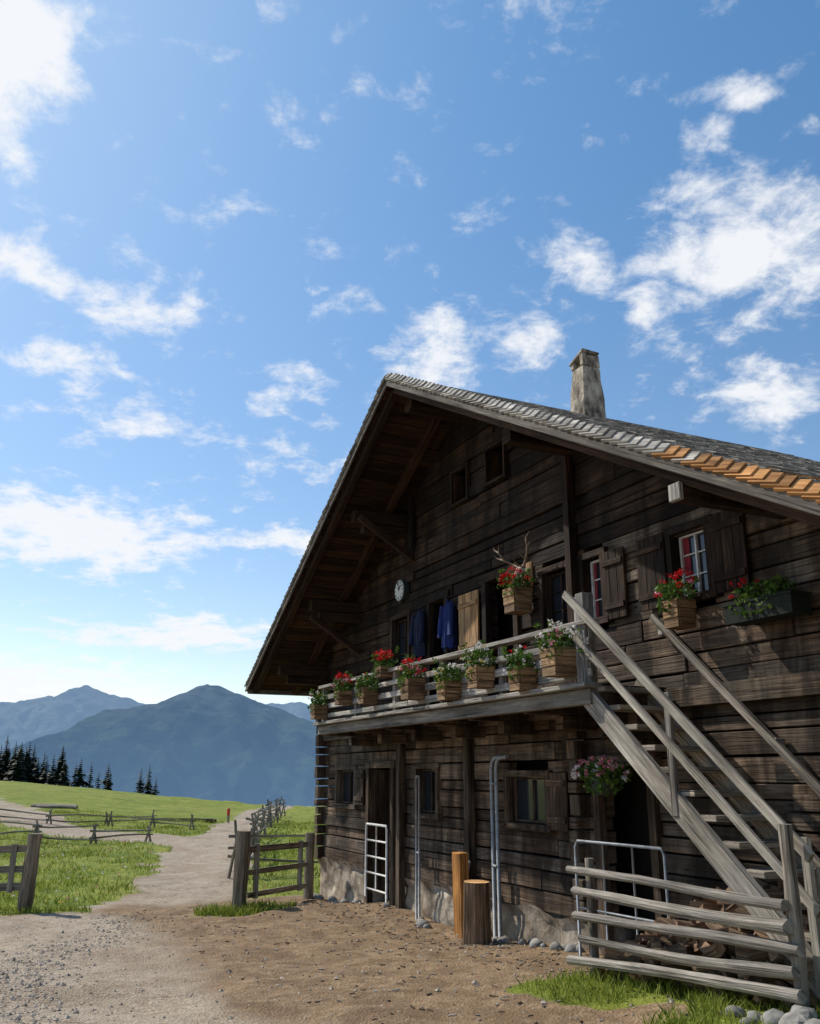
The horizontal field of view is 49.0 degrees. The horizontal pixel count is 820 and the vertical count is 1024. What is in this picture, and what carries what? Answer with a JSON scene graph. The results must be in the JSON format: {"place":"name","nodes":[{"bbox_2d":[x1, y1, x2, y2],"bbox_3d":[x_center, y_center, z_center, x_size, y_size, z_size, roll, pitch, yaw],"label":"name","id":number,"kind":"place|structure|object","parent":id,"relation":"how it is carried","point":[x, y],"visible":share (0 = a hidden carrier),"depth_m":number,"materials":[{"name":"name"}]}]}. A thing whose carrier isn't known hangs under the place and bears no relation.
{"place":"outdoors","nodes":[
{"label":"outdoors","id":0,"kind":"place"},
{"bbox_2d":[0,685,315,750],"bbox_3d":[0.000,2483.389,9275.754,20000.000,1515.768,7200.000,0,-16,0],"label":"mountain range","id":1,"kind":"structure","parent":0,"point":[25,721],"depth_m":9259.84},
{"bbox_2d":[0,684,334,805],"bbox_3d":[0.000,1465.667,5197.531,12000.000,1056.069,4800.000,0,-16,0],"label":"forested mountain","id":2,"kind":"structure","parent":0,"point":[211,742],"depth_m":4768.27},
{"bbox_2d":[0,902,777,1023],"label":"gravel","id":3,"kind":"structure","parent":0,"point":[27,985],"depth_m":8.18,"materials":[{"name":"grey gravel"}]},
{"bbox_2d":[0,781,819,1023],"bbox_3d":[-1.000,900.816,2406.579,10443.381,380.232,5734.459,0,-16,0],"label":"ground","id":4,"kind":"structure","parent":0,"point":[194,869],"depth_m":9.29,"materials":[{"name":"brown soil"}]},
{"bbox_2d":[17,833,42,913],"bbox_3d":[-5.604,5.409,13.211,0.276,1.309,0.227,0,-16,0],"label":"gate post","id":5,"kind":"object","parent":4,"relation":"on","point":[26,894],"visible":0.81,"depth_m":13.17,"materials":[{"name":"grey wood"}]},
{"bbox_2d":[0,844,26,892],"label":"wooden field gate","id":6,"kind":"structure","parent":5,"relation":"attached to","point":[11,870],"depth_m":13.34,"materials":[{"name":"grey wood"}]},
{"bbox_2d":[31,804,77,808],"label":"felled logs","id":7,"kind":"object","parent":4,"relation":"on","point":[68,806],"visible":0.96,"depth_m":47.83,"materials":[{"name":"grey wood"}]},
{"bbox_2d":[0,819,152,843],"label":"pasture fence","id":8,"kind":"object","parent":4,"relation":"on","point":[37,826],"visible":0.83,"depth_m":28.46,"materials":[{"name":"grey wood"}]},
{"bbox_2d":[0,738,160,795],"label":"conifer treeline","id":9,"kind":"object","parent":4,"relation":"on","point":[22,768],"visible":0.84,"depth_m":94.91,"materials":[{"name":"green plant"}]},
{"bbox_2d":[0,808,195,829],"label":"pasture fence","id":10,"kind":"object","parent":4,"relation":"on","point":[49,815],"visible":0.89,"depth_m":37.08,"materials":[{"name":"grey wood"}]},
{"bbox_2d":[2,835,277,903],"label":"wildflowers","id":11,"kind":"object","parent":4,"relation":"on","point":[83,865],"visible":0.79,"depth_m":20.17,"materials":[{"name":"plant"}]},
{"bbox_2d":[0,897,296,916],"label":"meadow grass","id":12,"kind":"structure","parent":4,"relation":"on","point":[230,911],"depth_m":12.81,"materials":[{"name":"green plant"}]},
{"bbox_2d":[0,809,325,916],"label":"meadow grass","id":13,"kind":"structure","parent":4,"relation":"on","point":[166,826],"depth_m":22.88,"materials":[{"name":"green plant"}]},
{"bbox_2d":[131,818,216,822],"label":"felled logs","id":14,"kind":"object","parent":4,"relation":"on","point":[210,820],"visible":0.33,"depth_m":42.62,"materials":[{"name":"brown wood"}]},
{"bbox_2d":[227,808,229,822],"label":"trail marker post","id":15,"kind":"object","parent":4,"relation":"on","point":[228,814],"visible":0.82,"depth_m":44.06,"materials":[{"name":"brown wood"}]},
{"bbox_2d":[232,831,250,912],"bbox_3d":[-2.457,5.320,13.068,0.241,1.303,0.212,0,-16,0],"label":"gate post","id":16,"kind":"object","parent":4,"relation":"on","point":[241,866],"visible":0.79,"depth_m":13.03,"materials":[{"name":"grey wood"}]},
{"bbox_2d":[247,840,307,898],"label":"wooden field gate","id":17,"kind":"structure","parent":16,"relation":"attached to","point":[256,850],"depth_m":13.89,"materials":[{"name":"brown wood"}]},
{"bbox_2d":[245,796,286,866],"bbox_3d":[-5.612,12.258,35.983,0.746,1.418,32.395,2,-16,-6],"label":"pasture fence","id":18,"kind":"object","parent":4,"relation":"on","point":[262,824],"visible":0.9,"depth_m":32.31,"materials":[{"name":"grey wood"}]},
{"bbox_2d":[227,820,318,878],"bbox_3d":[-2.574,7.223,19.252,2.665,1.242,0.215,8,-18,-24],"label":"pasture fence","id":19,"kind":"object","parent":4,"relation":"on","point":[232,856],"visible":0.34,"depth_m":18.98,"materials":[{"name":"grey wood"}]},
{"bbox_2d":[303,832,314,898],"bbox_3d":[-1.666,5.951,14.883,0.170,1.221,0.158,-8,-18,25],"label":"gate post","id":20,"kind":"object","parent":4,"relation":"on","point":[309,869],"visible":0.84,"depth_m":14.85,"materials":[{"name":"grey wood"}]},
{"bbox_2d":[415,775,420,919],"bbox_3d":[0.104,4.488,12.062,0.032,1.846,0.122,8,-18,-24],"label":"water pipe","id":21,"kind":"object","parent":4,"relation":"on","point":[417,893],"visible":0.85,"depth_m":12.02,"materials":[{"name":"metal"}]},
{"bbox_2d":[136,899,781,1023],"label":"wood chips","id":22,"kind":"object","parent":4,"relation":"on","point":[497,955],"visible":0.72,"depth_m":9.30,"materials":[{"name":"brown wood"}]},
{"bbox_2d":[452,852,470,938],"bbox_3d":[0.617,4.562,10.697,0.217,0.982,0.402,-2,-16,8],"label":"timber block","id":23,"kind":"object","parent":4,"relation":"on","point":[461,864],"depth_m":10.60,"materials":[{"name":"brown wood"}]},
{"bbox_2d":[463,880,491,944],"bbox_3d":[0.725,4.480,9.924,0.378,0.764,0.367,7,-18,-24],"label":"chopping block","id":24,"kind":"object","parent":4,"relation":"on","point":[476,924],"depth_m":9.83,"materials":[{"name":"brown wood"}]},
{"bbox_2d":[244,348,819,955],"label":"timber farmhouse","id":25,"kind":"object","parent":4,"relation":"on","point":[438,494],"visible":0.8,"depth_m":10.10,"materials":[{"name":"brown wood"}]},
{"bbox_2d":[307,688,330,719],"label":"flower planter","id":26,"kind":"object","parent":25,"relation":"on","point":[318,710],"visible":0.98,"depth_m":13.72,"materials":[{"name":"brown wood"}]},
{"bbox_2d":[332,671,353,705],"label":"flower planter","id":27,"kind":"object","parent":25,"relation":"on","point":[342,695],"visible":0.99,"depth_m":12.86,"materials":[{"name":"brown wood"}]},
{"bbox_2d":[355,670,380,704],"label":"flower planter","id":28,"kind":"object","parent":25,"relation":"on","point":[366,693],"visible":0.95,"depth_m":12.05,"materials":[{"name":"brown wood"}]},
{"bbox_2d":[364,823,387,902],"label":"metal stall gate","id":29,"kind":"structure","parent":25,"relation":"attached to","point":[378,874],"depth_m":13.30,"materials":[{"name":"silver metal"}]},
{"bbox_2d":[370,646,399,677],"bbox_3d":[-0.316,1.972,11.898,0.377,0.419,0.456,7,-18,-24],"label":"flower planter","id":30,"kind":"object","parent":25,"relation":"on","point":[382,667],"visible":0.99,"depth_m":11.85,"materials":[{"name":"brown wood"}]},
{"bbox_2d":[395,579,408,602],"bbox_3d":[-0.135,1.206,13.795,0.101,0.360,0.360,8,-18,-24],"label":"wall clock","id":31,"kind":"object","parent":25,"relation":"attached to","point":[401,590],"depth_m":13.71,"materials":[{"name":"metal"}]},
{"bbox_2d":[396,654,426,700],"bbox_3d":[0.033,2.001,10.903,0.432,0.535,0.443,7,-18,-24],"label":"flower planter","id":32,"kind":"object","parent":25,"relation":"on","point":[410,686],"visible":0.99,"depth_m":10.81,"materials":[{"name":"brown wood"}]},
{"bbox_2d":[408,603,425,660],"bbox_3d":[0.132,1.710,12.938,0.178,0.812,0.416,7,-18,-24],"label":"hanging jacket","id":33,"kind":"object","parent":25,"relation":"hanging from","point":[417,636],"visible":1,"depth_m":12.85,"materials":[{"name":"blue fabric"}]},
{"bbox_2d":[437,593,456,650],"bbox_3d":[0.514,1.481,12.156,0.178,0.772,0.378,7,-18,-24],"label":"hanging jacket","id":34,"kind":"object","parent":25,"relation":"hanging from","point":[447,631],"visible":1,"depth_m":12.07,"materials":[{"name":"blue fabric"}]},
{"bbox_2d":[431,658,464,700],"bbox_3d":[0.428,1.853,10.072,0.380,0.500,0.494,7,-18,-24],"label":"flower planter","id":35,"kind":"object","parent":25,"relation":"on","point":[448,687],"visible":1,"depth_m":9.96,"materials":[{"name":"brown wood"}]},
{"bbox_2d":[461,639,495,688],"bbox_3d":[0.725,1.593,9.453,0.375,0.502,0.433,0,-16,1],"label":"flower planter","id":36,"kind":"object","parent":25,"relation":"on","point":[480,672],"visible":1,"depth_m":9.36,"materials":[{"name":"brown wood"}]},
{"bbox_2d":[489,755,507,936],"bbox_3d":[1.031,3.848,10.274,0.067,2.073,0.355,9,-19,-29],"label":"water pipe","id":37,"kind":"object","parent":25,"relation":"attached to","point":[495,864],"visible":0.88,"depth_m":10.35,"materials":[{"name":"metal"}]},
{"bbox_2d":[493,531,533,587],"bbox_3d":[1.280,0.604,10.578,0.257,0.572,0.824,8,-18,-24],"label":"stag antler trophy","id":38,"kind":"object","parent":25,"relation":"attached to","point":[527,565],"visible":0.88,"depth_m":10.51,"materials":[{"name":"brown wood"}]},
{"bbox_2d":[496,566,535,614],"bbox_3d":[1.277,0.891,10.456,0.431,0.576,0.573,7,-18,-24],"label":"flower planter","id":39,"kind":"object","parent":25,"relation":"attached to","point":[517,599],"visible":0.98,"depth_m":10.35,"materials":[{"name":"brown wood"}]},
{"bbox_2d":[501,642,540,691],"bbox_3d":[1.082,1.498,8.741,0.370,0.476,0.484,7,-18,-24],"label":"flower planter","id":40,"kind":"object","parent":25,"relation":"on","point":[521,677],"visible":0.98,"depth_m":8.64,"materials":[{"name":"brown wood"}]},
{"bbox_2d":[533,619,583,677],"bbox_3d":[1.365,1.236,8.214,0.475,0.521,0.446,-2,-16,7],"label":"flower planter","id":41,"kind":"object","parent":25,"relation":"on","point":[558,657],"visible":0.99,"depth_m":8.11,"materials":[{"name":"brown wood"}]},
{"bbox_2d":[322,438,819,955],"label":"windows and doors","id":42,"kind":"structure","parent":25,"relation":"in","point":[717,554],"depth_m":9.86,"materials":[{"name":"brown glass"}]},
{"bbox_2d":[571,734,633,796],"bbox_3d":[1.852,2.381,8.488,0.555,0.591,0.684,7,-18,-24],"label":"hanging flower basket","id":43,"kind":"object","parent":25,"relation":"attached to","point":[609,783],"visible":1,"depth_m":8.35,"materials":[{"name":"metal"}]},
{"bbox_2d":[653,567,699,629],"bbox_3d":[2.378,0.758,7.978,0.394,0.542,0.446,-1,-16,4],"label":"flower planter","id":44,"kind":"object","parent":25,"relation":"attached to","point":[679,612],"visible":1,"depth_m":7.90,"materials":[{"name":"brown wood"}]},
{"bbox_2d":[722,573,811,626],"bbox_3d":[2.804,0.660,7.094,0.339,0.380,0.710,7,-18,-24],"label":"window flower box","id":45,"kind":"object","parent":25,"relation":"attached to","point":[757,609],"visible":1,"depth_m":6.98,"materials":[{"name":"plant"}]},
{"bbox_2d":[313,893,819,1023],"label":"loose stones","id":46,"kind":"object","parent":4,"relation":"on","point":[772,1015],"visible":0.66,"depth_m":8.65,"materials":[{"name":"grey stone"}]},
{"bbox_2d":[574,839,669,955],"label":"metal stall gate","id":47,"kind":"structure","parent":4,"relation":"on","point":[605,912],"depth_m":7.75,"materials":[{"name":"grey metal"}]},
{"bbox_2d":[515,966,819,1023],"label":"meadow grass","id":48,"kind":"structure","parent":4,"relation":"on","point":[590,990],"depth_m":6.34,"materials":[{"name":"green plant"}]},
{"bbox_2d":[562,591,819,999],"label":"wooden staircase","id":49,"kind":"structure","parent":4,"relation":"on","point":[753,806],"depth_m":6.79,"materials":[{"name":"grey wood"}]},
{"bbox_2d":[566,824,819,1007],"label":"split rail fence","id":50,"kind":"object","parent":4,"relation":"on","point":[791,926],"visible":0.98,"depth_m":5.96,"materials":[{"name":"grey wood"}]},
{"bbox_2d":[592,876,818,1008],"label":"firewood pile","id":51,"kind":"object","parent":4,"relation":"on","point":[686,945],"visible":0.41,"depth_m":6.42,"materials":[{"name":"brown wood"}]},
{"bbox_2d":[778,1009,815,1023],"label":"boulder","id":52,"kind":"object","parent":4,"relation":"on","point":[800,1016],"visible":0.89,"depth_m":5.09,"materials":[{"name":"grey stone"}]},
{"bbox_2d":[0,0,819,704],"label":"sky","id":53,"kind":"structure","parent":0,"point":[224,224],"materials":[{"name":"blue"}]}
]}

